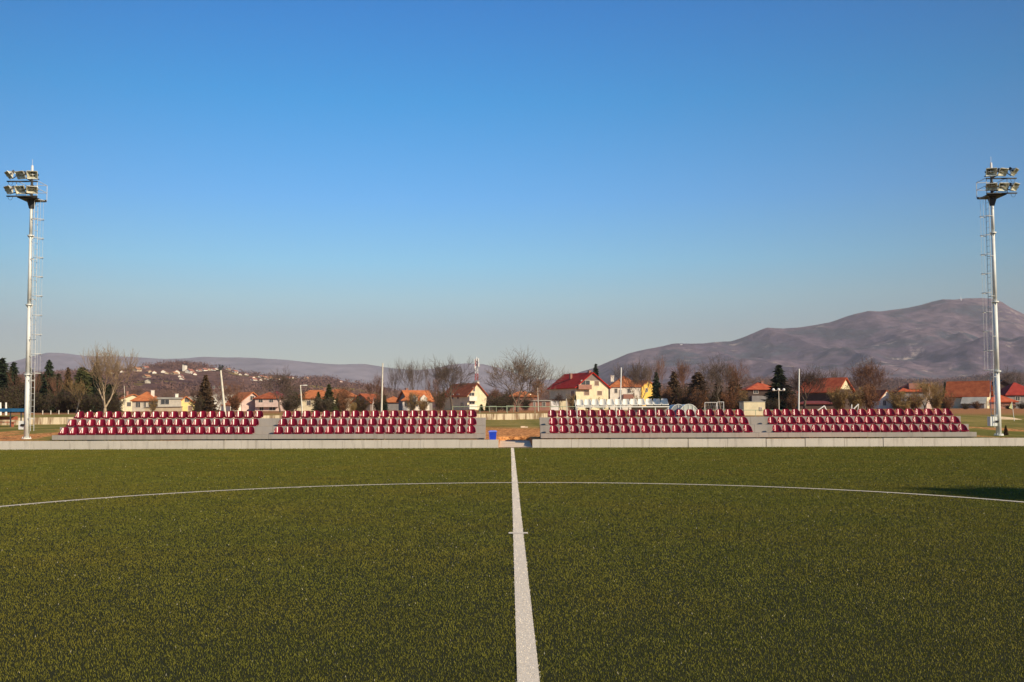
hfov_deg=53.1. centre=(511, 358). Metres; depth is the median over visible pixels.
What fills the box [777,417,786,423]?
stadium seat
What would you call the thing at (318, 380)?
hill woods
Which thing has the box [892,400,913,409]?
shrub
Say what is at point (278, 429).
stadium seat
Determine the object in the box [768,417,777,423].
stadium seat
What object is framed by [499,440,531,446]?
path
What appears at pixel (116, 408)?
shrub
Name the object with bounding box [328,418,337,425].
stadium seat
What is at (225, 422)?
stadium seat
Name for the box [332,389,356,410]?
house
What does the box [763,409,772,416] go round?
stadium seat
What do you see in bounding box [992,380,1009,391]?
barn
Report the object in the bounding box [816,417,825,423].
stadium seat
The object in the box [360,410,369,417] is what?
stadium seat
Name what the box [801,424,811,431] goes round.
stadium seat
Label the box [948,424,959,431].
stadium seat
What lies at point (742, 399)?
shrub
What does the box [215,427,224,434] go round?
stadium seat
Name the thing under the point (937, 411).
stadium seat
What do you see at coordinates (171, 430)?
stadium seat
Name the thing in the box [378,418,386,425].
stadium seat
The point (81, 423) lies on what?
stadium seat
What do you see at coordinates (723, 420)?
stadium seat
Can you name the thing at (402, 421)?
stadium seat
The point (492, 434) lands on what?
litter bin
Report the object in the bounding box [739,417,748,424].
stadium seat
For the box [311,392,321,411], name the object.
spruce tree
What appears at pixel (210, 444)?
edging slab
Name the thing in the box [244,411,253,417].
stadium seat
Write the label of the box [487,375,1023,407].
foothills
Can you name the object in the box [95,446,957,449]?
touchline
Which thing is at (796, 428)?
stadium seat
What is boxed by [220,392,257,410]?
house
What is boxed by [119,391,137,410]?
house
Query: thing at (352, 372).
ridge
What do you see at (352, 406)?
shrub
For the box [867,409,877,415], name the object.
stadium seat
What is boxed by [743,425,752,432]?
stadium seat
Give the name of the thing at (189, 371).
hillside house
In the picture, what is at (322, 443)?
edging slab
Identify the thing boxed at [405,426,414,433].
stadium seat
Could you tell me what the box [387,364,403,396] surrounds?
bare tree
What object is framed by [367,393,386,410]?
shrub
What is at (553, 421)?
stadium seat
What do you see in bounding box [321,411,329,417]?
stadium seat
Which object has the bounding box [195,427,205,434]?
stadium seat
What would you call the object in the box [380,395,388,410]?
spruce tree
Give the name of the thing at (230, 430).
stadium seat
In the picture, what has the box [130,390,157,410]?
house
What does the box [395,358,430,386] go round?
bare tree
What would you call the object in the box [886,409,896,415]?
stadium seat
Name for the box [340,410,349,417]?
stadium seat
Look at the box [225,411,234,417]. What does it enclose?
stadium seat
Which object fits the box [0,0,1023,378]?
sky
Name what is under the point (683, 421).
stadium seat
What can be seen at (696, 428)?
stadium seat
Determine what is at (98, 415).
stadium seat
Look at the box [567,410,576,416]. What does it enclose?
stadium seat
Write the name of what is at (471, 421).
stadium seat
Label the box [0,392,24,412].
shrub
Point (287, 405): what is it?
shrub
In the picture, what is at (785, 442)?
edging slab
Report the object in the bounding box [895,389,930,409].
shrub
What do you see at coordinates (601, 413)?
stadium seat
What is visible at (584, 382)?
window
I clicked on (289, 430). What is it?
stadium seat
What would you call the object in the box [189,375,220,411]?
spruce tree
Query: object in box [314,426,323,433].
stadium seat
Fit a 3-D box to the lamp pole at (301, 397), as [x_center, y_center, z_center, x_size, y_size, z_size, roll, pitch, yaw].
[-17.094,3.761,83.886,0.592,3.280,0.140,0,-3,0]
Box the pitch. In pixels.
[0,446,1023,681]
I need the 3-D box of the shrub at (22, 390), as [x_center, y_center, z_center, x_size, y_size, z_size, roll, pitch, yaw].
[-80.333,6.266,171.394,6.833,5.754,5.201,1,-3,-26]
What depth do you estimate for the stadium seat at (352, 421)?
47.26 m
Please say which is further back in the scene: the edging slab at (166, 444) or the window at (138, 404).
the window at (138, 404)
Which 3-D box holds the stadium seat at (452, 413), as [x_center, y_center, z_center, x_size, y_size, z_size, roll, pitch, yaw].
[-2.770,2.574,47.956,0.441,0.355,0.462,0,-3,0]
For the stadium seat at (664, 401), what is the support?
on the seat rack
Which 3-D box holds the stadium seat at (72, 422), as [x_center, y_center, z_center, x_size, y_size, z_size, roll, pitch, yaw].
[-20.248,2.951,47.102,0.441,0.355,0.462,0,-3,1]
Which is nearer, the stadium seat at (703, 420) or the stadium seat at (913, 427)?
the stadium seat at (913, 427)
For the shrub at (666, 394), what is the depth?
189.85 m
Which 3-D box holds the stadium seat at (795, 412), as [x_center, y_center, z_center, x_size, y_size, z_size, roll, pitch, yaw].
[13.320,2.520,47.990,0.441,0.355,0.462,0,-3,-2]
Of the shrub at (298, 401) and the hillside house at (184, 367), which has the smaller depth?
the shrub at (298, 401)
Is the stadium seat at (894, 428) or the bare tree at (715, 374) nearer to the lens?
the stadium seat at (894, 428)
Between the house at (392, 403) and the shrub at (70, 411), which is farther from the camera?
the house at (392, 403)
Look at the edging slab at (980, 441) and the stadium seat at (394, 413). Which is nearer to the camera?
the edging slab at (980, 441)
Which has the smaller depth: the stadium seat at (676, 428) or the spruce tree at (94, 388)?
the stadium seat at (676, 428)
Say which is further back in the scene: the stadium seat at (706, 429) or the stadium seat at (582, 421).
the stadium seat at (582, 421)
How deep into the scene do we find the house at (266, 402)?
247.54 m
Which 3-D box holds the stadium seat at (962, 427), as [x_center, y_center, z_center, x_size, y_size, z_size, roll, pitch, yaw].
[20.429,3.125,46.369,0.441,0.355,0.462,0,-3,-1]
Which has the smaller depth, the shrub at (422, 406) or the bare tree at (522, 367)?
the bare tree at (522, 367)
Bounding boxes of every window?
[135,402,140,407]
[160,399,169,404]
[581,380,589,384]
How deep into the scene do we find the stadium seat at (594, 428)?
46.47 m
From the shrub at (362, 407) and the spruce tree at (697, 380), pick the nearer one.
the shrub at (362, 407)
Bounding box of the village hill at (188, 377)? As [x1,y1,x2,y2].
[22,364,548,408]
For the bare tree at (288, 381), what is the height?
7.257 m
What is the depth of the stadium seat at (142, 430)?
46.41 m
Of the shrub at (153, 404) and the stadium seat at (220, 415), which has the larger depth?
the shrub at (153, 404)
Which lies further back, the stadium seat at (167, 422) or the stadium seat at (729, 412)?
the stadium seat at (729, 412)
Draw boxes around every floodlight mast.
[3,159,46,438]
[976,162,1019,435]
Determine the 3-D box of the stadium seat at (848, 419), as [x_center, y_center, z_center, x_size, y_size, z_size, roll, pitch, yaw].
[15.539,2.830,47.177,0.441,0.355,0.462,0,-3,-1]
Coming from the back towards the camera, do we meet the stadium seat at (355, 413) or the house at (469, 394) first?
the house at (469, 394)
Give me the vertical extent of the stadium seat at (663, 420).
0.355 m
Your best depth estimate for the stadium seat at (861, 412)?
48.13 m
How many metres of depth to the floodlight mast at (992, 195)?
49.05 m
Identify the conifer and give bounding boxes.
[36,372,42,390]
[55,374,63,392]
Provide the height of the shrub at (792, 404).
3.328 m
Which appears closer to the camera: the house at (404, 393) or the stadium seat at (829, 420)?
the stadium seat at (829, 420)
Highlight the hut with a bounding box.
[739,401,764,414]
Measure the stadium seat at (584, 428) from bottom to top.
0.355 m
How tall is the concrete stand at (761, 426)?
1.029 m
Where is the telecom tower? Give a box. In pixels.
[474,357,478,379]
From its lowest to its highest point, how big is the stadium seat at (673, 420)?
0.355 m
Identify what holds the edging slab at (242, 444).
on the ground
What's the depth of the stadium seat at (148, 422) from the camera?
47.24 m
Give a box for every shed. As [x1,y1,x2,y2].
[528,400,550,409]
[795,401,834,408]
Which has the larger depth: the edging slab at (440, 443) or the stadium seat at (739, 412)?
the stadium seat at (739, 412)
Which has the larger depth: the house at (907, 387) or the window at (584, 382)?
the window at (584, 382)
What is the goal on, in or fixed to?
on the ground
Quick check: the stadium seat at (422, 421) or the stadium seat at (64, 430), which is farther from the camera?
the stadium seat at (422, 421)
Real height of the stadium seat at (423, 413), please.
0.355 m
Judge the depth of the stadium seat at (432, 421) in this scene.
47.27 m
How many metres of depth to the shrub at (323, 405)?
159.26 m
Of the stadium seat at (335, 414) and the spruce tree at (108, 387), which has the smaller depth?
the stadium seat at (335, 414)
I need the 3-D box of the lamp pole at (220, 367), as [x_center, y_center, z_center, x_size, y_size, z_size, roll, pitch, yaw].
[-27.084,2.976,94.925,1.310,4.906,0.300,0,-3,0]
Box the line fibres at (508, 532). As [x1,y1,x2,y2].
[3,446,1012,681]
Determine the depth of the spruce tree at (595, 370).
290.05 m
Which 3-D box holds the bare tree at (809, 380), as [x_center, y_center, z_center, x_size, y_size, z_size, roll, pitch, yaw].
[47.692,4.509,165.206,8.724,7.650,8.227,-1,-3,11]
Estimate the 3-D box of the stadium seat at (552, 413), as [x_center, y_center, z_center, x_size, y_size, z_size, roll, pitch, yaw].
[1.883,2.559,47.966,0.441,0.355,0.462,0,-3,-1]
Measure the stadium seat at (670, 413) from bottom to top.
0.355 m
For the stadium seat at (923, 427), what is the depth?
46.48 m
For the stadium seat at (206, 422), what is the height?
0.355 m
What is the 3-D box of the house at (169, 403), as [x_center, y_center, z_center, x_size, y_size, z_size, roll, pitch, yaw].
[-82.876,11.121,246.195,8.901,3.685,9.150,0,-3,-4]
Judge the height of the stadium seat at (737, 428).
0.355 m
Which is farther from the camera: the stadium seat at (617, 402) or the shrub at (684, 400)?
the shrub at (684, 400)
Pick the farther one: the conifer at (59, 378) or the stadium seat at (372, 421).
the conifer at (59, 378)
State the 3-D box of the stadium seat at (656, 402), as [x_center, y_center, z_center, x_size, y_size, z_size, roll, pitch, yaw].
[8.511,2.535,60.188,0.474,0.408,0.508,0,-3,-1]
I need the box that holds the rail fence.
[452,406,755,416]
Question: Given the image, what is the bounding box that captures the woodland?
[116,375,983,409]
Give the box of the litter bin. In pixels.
[489,430,496,439]
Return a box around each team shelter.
[665,404,681,416]
[676,404,696,416]
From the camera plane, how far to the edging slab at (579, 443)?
44.08 m
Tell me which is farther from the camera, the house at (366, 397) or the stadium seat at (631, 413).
the house at (366, 397)
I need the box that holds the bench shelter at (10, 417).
[0,408,23,426]
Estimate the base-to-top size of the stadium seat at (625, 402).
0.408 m
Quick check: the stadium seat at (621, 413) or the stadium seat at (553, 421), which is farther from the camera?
the stadium seat at (621, 413)
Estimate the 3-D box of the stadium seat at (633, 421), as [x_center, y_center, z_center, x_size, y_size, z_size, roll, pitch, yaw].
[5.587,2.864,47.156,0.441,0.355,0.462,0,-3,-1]
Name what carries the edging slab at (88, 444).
on the ground
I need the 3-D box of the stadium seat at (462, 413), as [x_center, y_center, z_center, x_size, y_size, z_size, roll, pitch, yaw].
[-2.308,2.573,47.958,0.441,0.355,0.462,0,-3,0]
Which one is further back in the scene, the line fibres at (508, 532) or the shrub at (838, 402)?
the shrub at (838, 402)
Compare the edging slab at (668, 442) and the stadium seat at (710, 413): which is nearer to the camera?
the edging slab at (668, 442)
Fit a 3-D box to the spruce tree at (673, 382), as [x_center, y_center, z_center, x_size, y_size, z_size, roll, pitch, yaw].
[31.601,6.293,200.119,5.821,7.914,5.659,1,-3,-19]
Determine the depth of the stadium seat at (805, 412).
48.12 m
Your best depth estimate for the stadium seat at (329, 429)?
46.43 m
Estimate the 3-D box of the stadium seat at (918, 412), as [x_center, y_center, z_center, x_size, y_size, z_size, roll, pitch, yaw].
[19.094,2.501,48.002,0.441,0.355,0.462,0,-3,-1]
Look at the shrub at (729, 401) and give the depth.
171.36 m
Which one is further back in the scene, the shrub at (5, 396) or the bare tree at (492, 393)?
the bare tree at (492, 393)
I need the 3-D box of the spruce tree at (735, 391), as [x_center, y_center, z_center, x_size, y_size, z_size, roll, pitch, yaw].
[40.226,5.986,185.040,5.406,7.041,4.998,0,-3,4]
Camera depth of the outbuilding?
205.00 m
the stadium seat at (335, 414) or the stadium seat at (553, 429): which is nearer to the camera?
the stadium seat at (553, 429)
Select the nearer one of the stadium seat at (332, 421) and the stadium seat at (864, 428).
the stadium seat at (864, 428)
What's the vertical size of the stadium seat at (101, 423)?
0.355 m
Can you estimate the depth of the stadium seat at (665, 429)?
46.47 m
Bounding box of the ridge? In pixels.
[7,353,554,393]
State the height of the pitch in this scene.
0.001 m
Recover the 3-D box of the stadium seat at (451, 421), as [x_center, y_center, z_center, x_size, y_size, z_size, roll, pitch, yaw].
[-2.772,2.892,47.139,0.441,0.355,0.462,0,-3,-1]
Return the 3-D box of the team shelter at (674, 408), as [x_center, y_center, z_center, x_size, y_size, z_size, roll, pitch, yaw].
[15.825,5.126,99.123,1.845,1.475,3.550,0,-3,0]
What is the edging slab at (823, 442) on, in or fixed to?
on the ground
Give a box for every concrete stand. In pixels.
[52,418,485,440]
[539,416,976,438]
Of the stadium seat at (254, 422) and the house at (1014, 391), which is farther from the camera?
the house at (1014, 391)
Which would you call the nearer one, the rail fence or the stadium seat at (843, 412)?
the stadium seat at (843, 412)
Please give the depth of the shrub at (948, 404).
169.58 m
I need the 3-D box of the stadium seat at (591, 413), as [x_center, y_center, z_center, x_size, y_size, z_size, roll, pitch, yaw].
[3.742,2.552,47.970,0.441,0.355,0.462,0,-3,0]
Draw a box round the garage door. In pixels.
[551,400,558,409]
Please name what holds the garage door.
in the garage
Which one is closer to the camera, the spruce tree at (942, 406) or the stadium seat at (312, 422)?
the stadium seat at (312, 422)
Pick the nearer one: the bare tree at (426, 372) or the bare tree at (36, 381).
the bare tree at (36, 381)
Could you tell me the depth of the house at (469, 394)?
246.43 m
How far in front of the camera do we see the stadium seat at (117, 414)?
48.05 m
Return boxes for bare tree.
[7,366,37,412]
[24,371,42,390]
[44,374,66,412]
[60,377,91,412]
[75,341,145,412]
[104,378,123,395]
[190,388,201,399]
[212,377,245,410]
[259,365,302,411]
[332,383,353,398]
[365,375,386,408]
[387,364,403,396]
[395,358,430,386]
[401,360,426,389]
[417,360,432,388]
[421,354,482,409]
[425,377,439,406]
[483,345,564,411]
[484,386,500,403]
[528,380,547,409]
[550,394,565,409]
[610,357,661,405]
[647,358,668,389]
[671,357,704,398]
[695,352,737,408]
[712,359,759,392]
[782,362,828,408]
[817,365,849,378]
[844,356,899,409]
[912,378,943,408]
[1000,367,1023,384]
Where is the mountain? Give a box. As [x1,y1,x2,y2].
[549,298,1023,389]
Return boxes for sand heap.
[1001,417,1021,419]
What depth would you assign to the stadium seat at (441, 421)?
47.27 m
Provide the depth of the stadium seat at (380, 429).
46.44 m
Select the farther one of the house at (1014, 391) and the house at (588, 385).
the house at (588, 385)
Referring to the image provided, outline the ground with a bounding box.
[0,407,1023,447]
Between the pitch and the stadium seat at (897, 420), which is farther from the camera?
the stadium seat at (897, 420)
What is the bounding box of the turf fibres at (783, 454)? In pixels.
[0,446,1023,681]
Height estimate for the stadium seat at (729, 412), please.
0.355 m
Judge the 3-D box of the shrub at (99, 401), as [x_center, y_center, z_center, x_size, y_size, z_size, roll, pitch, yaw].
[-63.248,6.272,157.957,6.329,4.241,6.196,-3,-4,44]
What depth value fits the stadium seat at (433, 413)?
48.09 m
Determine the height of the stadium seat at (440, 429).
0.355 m
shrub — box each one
[0,384,18,412]
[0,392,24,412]
[13,383,40,411]
[24,389,54,412]
[46,388,78,412]
[48,392,86,412]
[60,386,101,412]
[83,388,125,411]
[108,395,125,412]
[147,398,157,411]
[189,396,203,411]
[226,392,242,411]
[272,387,307,410]
[280,395,295,410]
[308,395,341,411]
[334,390,351,411]
[349,402,356,411]
[352,396,371,411]
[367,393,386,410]
[405,392,420,411]
[417,397,429,410]
[432,389,448,410]
[485,395,506,410]
[489,389,521,410]
[516,394,532,410]
[566,394,576,409]
[658,386,672,405]
[670,385,691,404]
[681,386,712,408]
[708,391,720,409]
[720,387,743,409]
[736,395,748,406]
[738,389,747,400]
[765,398,781,409]
[779,390,797,409]
[826,384,850,409]
[845,386,865,409]
[855,383,880,408]
[884,389,905,409]
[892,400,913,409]
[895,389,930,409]
[925,386,947,409]
[942,392,955,408]
[958,403,969,408]
[971,401,982,408]
[1001,403,1019,408]
[1015,401,1023,408]
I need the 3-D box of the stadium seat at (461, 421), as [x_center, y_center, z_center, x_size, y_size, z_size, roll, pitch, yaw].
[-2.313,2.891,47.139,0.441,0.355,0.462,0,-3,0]
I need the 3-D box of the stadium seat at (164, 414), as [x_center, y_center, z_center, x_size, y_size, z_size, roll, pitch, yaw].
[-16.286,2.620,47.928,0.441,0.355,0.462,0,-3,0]
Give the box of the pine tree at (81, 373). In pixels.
[62,367,95,412]
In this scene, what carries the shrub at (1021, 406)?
on the ground
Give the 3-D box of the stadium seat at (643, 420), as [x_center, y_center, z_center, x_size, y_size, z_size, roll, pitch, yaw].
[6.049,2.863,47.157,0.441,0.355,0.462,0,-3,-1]
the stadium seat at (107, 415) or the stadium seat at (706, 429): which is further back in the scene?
the stadium seat at (107, 415)
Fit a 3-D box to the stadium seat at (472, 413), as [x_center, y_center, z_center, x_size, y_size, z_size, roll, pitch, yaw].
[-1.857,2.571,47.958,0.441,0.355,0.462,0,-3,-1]
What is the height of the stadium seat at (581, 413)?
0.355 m
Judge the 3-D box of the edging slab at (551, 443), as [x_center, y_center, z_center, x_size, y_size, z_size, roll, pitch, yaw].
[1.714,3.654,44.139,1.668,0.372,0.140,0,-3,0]
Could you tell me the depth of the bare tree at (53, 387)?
164.37 m
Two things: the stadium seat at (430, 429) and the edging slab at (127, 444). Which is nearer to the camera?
the edging slab at (127, 444)
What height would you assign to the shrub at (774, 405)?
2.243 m
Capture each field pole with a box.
[381,363,382,411]
[620,367,621,409]
[798,369,799,410]
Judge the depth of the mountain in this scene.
4578.93 m
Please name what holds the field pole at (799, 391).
on the ground
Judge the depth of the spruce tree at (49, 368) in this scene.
167.39 m
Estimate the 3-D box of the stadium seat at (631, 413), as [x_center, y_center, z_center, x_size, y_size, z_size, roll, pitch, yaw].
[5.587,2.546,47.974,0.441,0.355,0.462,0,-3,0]
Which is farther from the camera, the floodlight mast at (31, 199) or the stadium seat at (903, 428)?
the floodlight mast at (31, 199)
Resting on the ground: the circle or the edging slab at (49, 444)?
the edging slab at (49, 444)
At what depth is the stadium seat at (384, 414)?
48.08 m
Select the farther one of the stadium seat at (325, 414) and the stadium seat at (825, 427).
the stadium seat at (325, 414)
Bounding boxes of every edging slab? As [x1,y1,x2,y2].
[0,441,29,449]
[30,441,68,448]
[69,441,107,448]
[108,441,146,448]
[147,441,185,448]
[186,440,224,448]
[225,440,263,448]
[264,440,303,448]
[303,440,342,447]
[342,440,381,447]
[382,440,420,447]
[421,439,459,447]
[460,440,498,447]
[532,439,570,447]
[571,439,609,447]
[610,439,648,446]
[649,439,687,446]
[688,439,726,446]
[727,438,765,446]
[766,439,804,446]
[805,438,843,446]
[844,438,882,446]
[883,438,921,445]
[922,438,960,445]
[961,438,999,445]
[1000,438,1023,445]
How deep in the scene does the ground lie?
67.43 m
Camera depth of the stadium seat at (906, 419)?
47.30 m
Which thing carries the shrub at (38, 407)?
on the ground
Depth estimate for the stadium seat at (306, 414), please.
48.07 m
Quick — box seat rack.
[576,406,668,416]
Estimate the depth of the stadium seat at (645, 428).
46.46 m
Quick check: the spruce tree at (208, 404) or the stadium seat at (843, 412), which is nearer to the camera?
the stadium seat at (843, 412)
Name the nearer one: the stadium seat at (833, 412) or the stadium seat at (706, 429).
the stadium seat at (706, 429)
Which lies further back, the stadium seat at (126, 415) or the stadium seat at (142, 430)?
the stadium seat at (126, 415)
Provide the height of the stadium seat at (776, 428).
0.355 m
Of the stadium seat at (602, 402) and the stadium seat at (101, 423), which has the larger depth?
the stadium seat at (602, 402)
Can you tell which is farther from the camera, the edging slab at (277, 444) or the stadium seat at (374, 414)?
the stadium seat at (374, 414)
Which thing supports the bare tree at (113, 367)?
on the ground
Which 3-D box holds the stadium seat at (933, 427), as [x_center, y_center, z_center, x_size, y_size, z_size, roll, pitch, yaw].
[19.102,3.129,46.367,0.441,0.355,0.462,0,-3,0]
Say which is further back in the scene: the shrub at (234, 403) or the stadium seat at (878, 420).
the shrub at (234, 403)
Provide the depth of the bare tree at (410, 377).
279.31 m
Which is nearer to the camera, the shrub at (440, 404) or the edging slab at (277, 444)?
the edging slab at (277, 444)
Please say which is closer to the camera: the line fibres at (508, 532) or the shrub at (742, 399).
the line fibres at (508, 532)
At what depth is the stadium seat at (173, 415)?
48.06 m
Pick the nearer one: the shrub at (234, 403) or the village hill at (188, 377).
the shrub at (234, 403)
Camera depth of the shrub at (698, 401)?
177.49 m
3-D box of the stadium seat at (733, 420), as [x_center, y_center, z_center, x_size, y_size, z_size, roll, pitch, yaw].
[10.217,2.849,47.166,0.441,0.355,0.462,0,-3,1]
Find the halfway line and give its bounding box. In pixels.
[511,448,539,681]
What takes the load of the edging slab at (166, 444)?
on the ground
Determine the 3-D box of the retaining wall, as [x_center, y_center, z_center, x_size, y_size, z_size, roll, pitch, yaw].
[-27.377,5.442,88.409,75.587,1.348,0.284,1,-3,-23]
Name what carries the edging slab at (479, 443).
on the ground
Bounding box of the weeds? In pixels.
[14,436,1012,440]
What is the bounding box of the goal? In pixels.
[704,402,716,413]
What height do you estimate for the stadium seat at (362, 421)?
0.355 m
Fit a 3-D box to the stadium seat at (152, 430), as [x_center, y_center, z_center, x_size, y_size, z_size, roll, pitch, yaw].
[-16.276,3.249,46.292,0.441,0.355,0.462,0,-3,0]
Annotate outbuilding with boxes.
[989,395,1018,407]
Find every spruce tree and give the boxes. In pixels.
[0,357,21,412]
[8,362,23,407]
[33,360,58,412]
[60,367,72,411]
[88,366,105,411]
[105,384,123,411]
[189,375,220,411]
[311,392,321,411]
[322,384,338,411]
[336,393,342,411]
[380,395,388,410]
[593,364,599,377]
[646,372,662,405]
[666,371,682,404]
[687,372,710,409]
[707,383,725,409]
[725,375,742,409]
[761,365,797,409]
[940,382,945,408]
[1003,425,1007,434]
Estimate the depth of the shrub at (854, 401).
161.32 m
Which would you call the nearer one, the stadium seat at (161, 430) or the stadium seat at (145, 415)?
the stadium seat at (161, 430)
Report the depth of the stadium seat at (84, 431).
46.41 m
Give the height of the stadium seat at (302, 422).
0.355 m
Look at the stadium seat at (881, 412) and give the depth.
48.13 m
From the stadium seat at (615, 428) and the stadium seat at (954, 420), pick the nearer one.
the stadium seat at (615, 428)
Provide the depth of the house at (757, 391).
235.01 m
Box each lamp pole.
[216,365,225,415]
[300,385,306,412]
[772,388,784,396]
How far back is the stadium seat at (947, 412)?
48.13 m
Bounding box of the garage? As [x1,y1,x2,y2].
[547,399,572,409]
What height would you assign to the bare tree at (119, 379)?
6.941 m
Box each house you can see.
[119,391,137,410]
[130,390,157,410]
[144,397,182,410]
[175,394,194,410]
[182,364,186,370]
[185,369,193,373]
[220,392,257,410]
[253,392,282,410]
[294,387,335,410]
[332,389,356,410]
[350,393,378,410]
[387,396,398,409]
[396,388,434,409]
[400,393,430,409]
[444,382,488,409]
[508,391,536,409]
[547,371,610,409]
[608,376,641,409]
[638,380,652,405]
[742,381,770,400]
[797,377,854,408]
[871,390,892,408]
[891,383,926,408]
[920,384,934,408]
[944,381,993,408]
[993,382,1023,407]
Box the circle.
[0,482,1022,506]
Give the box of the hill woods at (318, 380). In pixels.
[18,359,443,404]
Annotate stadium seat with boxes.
[58,427,68,434]
[66,419,76,426]
[68,427,78,434]
[73,411,83,418]
[75,419,86,426]
[77,427,88,434]
[83,411,92,418]
[85,419,95,426]
[87,427,97,434]
[92,411,102,418]
[95,419,105,426]
[97,427,107,434]
[102,411,111,418]
[104,419,114,426]
[107,427,117,434]
[111,411,121,418]
[114,419,124,426]
[117,427,127,434]
[121,411,130,418]
[124,419,133,426]
[127,427,137,434]
[130,411,140,418]
[133,419,143,426]
[136,427,146,434]
[140,411,149,418]
[143,419,152,426]
[146,427,156,434]
[149,411,158,418]
[153,419,162,426]
[156,427,166,434]
[159,411,168,418]
[162,419,172,426]
[166,427,176,434]
[168,411,177,418]
[172,419,181,426]
[176,427,185,434]
[178,411,187,418]
[181,419,191,426]
[185,427,195,434]
[187,411,196,418]
[191,419,200,426]
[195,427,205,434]
[196,411,206,418]
[201,419,210,426]
[205,427,214,434]
[206,411,215,418]
[210,419,220,425]
[215,411,224,418]
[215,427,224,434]
[220,419,229,425]
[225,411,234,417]
[225,427,234,434]
[229,419,239,425]
[234,411,243,417]
[234,426,244,433]
[239,419,248,425]
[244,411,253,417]
[244,426,254,433]
[249,419,258,425]
[253,411,262,417]
[273,426,282,433]
[278,418,287,425]
[282,411,290,417]
[284,426,293,433]
[288,418,297,425]
[291,411,300,417]
[294,426,303,433]
[297,418,307,425]
[301,411,310,417]
[304,426,313,433]
[308,418,317,425]
[311,411,320,417]
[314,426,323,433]
[318,418,327,425]
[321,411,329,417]
[324,426,334,433]
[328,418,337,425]
[331,411,340,417]
[335,426,344,433]
[338,418,346,425]
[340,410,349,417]
[345,426,354,433]
[348,418,356,425]
[350,410,359,417]
[355,426,364,433]
[358,418,366,425]
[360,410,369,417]
[365,426,374,433]
[368,418,376,425]
[370,410,379,417]
[375,426,384,433]
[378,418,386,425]
[380,410,388,417]
[385,426,394,433]
[387,418,396,425]
[390,410,398,417]
[396,426,404,433]
[397,418,406,425]
[399,410,408,417]
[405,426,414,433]
[407,418,416,425]
[409,410,418,417]
[416,426,425,433]
[417,418,426,425]
[419,410,427,417]
[426,426,435,433]
[427,418,436,425]
[429,410,437,417]
[436,426,445,433]
[437,418,446,425]
[438,410,447,417]
[446,426,455,433]
[447,418,456,425]
[448,410,457,417]
[456,426,465,433]
[457,418,465,425]
[458,410,466,417]
[466,426,475,433]
[467,418,476,425]
[468,410,476,417]
[548,410,556,416]
[549,418,557,424]
[549,425,558,432]
[558,410,566,416]
[558,417,567,424]
[559,425,568,432]
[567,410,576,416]
[568,417,577,424]
[570,425,578,432]
[576,399,583,405]
[577,410,586,416]
[578,417,587,424]
[580,425,588,432]
[584,399,591,405]
[587,410,596,416]
[588,417,597,424]
[590,425,598,432]
[591,399,598,405]
[597,410,606,416]
[598,417,607,424]
[599,399,606,405]
[600,425,609,432]
[607,399,614,405]
[607,410,615,416]
[609,417,617,424]
[610,425,619,432]
[614,399,621,405]
[616,410,625,416]
[619,417,627,424]
[621,425,629,432]
[622,399,629,405]
[626,409,635,416]
[628,417,637,424]
[630,399,637,405]
[631,425,639,432]
[636,409,645,416]
[637,399,645,405]
[638,417,647,424]
[641,425,650,432]
[645,399,652,405]
[646,409,655,416]
[648,417,657,424]
[651,425,660,432]
[653,399,660,405]
[656,409,665,416]
[658,417,667,424]
[660,399,668,404]
[661,425,670,432]
[666,409,674,416]
[668,417,677,424]
[672,425,680,432]
[676,409,684,416]
[678,417,687,424]
[682,425,691,432]
[686,409,694,416]
[689,417,698,424]
[692,425,701,432]
[695,409,704,416]
[699,417,707,424]
[702,425,711,432]
[705,409,714,416]
[709,417,718,424]
[712,425,721,432]
[715,409,724,416]
[719,417,728,424]
[723,425,732,432]
[725,409,734,416]
[729,417,738,424]
[733,425,742,432]
[735,409,744,416]
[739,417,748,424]
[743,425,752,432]
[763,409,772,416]
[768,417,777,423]
[772,425,781,431]
[773,409,782,415]
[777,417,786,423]
[782,409,791,415]
[782,425,791,431]
[787,417,796,423]
[791,409,801,415]
[792,425,801,431]
[796,417,806,423]
[801,409,810,415]
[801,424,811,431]
[806,417,815,423]
[810,409,819,415]
[811,424,821,431]
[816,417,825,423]
[820,409,829,415]
[821,424,831,431]
[825,417,835,423]
[829,409,839,415]
[831,424,841,431]
[835,417,845,423]
[839,409,848,415]
[841,424,850,431]
[844,416,854,423]
[848,409,858,415]
[851,424,860,431]
[854,416,864,423]
[858,409,867,415]
[860,424,870,431]
[864,416,874,423]
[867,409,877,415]
[870,424,880,431]
[874,416,883,423]
[877,409,886,415]
[880,424,890,431]
[883,416,893,423]
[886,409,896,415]
[890,424,900,431]
[893,416,902,423]
[896,409,905,415]
[899,424,909,431]
[902,416,912,423]
[905,409,915,415]
[909,424,919,431]
[912,416,922,423]
[914,408,924,415]
[919,424,929,431]
[921,416,931,423]
[924,408,934,415]
[929,424,939,431]
[931,416,941,423]
[933,408,943,415]
[938,424,949,431]
[941,416,951,423]
[943,408,953,415]
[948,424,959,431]
[950,416,960,423]
[958,424,968,431]
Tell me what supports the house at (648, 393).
on the ground
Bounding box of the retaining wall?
[0,413,566,424]
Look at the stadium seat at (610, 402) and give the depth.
60.33 m
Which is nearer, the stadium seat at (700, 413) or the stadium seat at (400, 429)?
the stadium seat at (400, 429)
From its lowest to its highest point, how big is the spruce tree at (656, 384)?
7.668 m
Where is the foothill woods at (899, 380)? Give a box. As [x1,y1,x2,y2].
[544,371,1023,396]

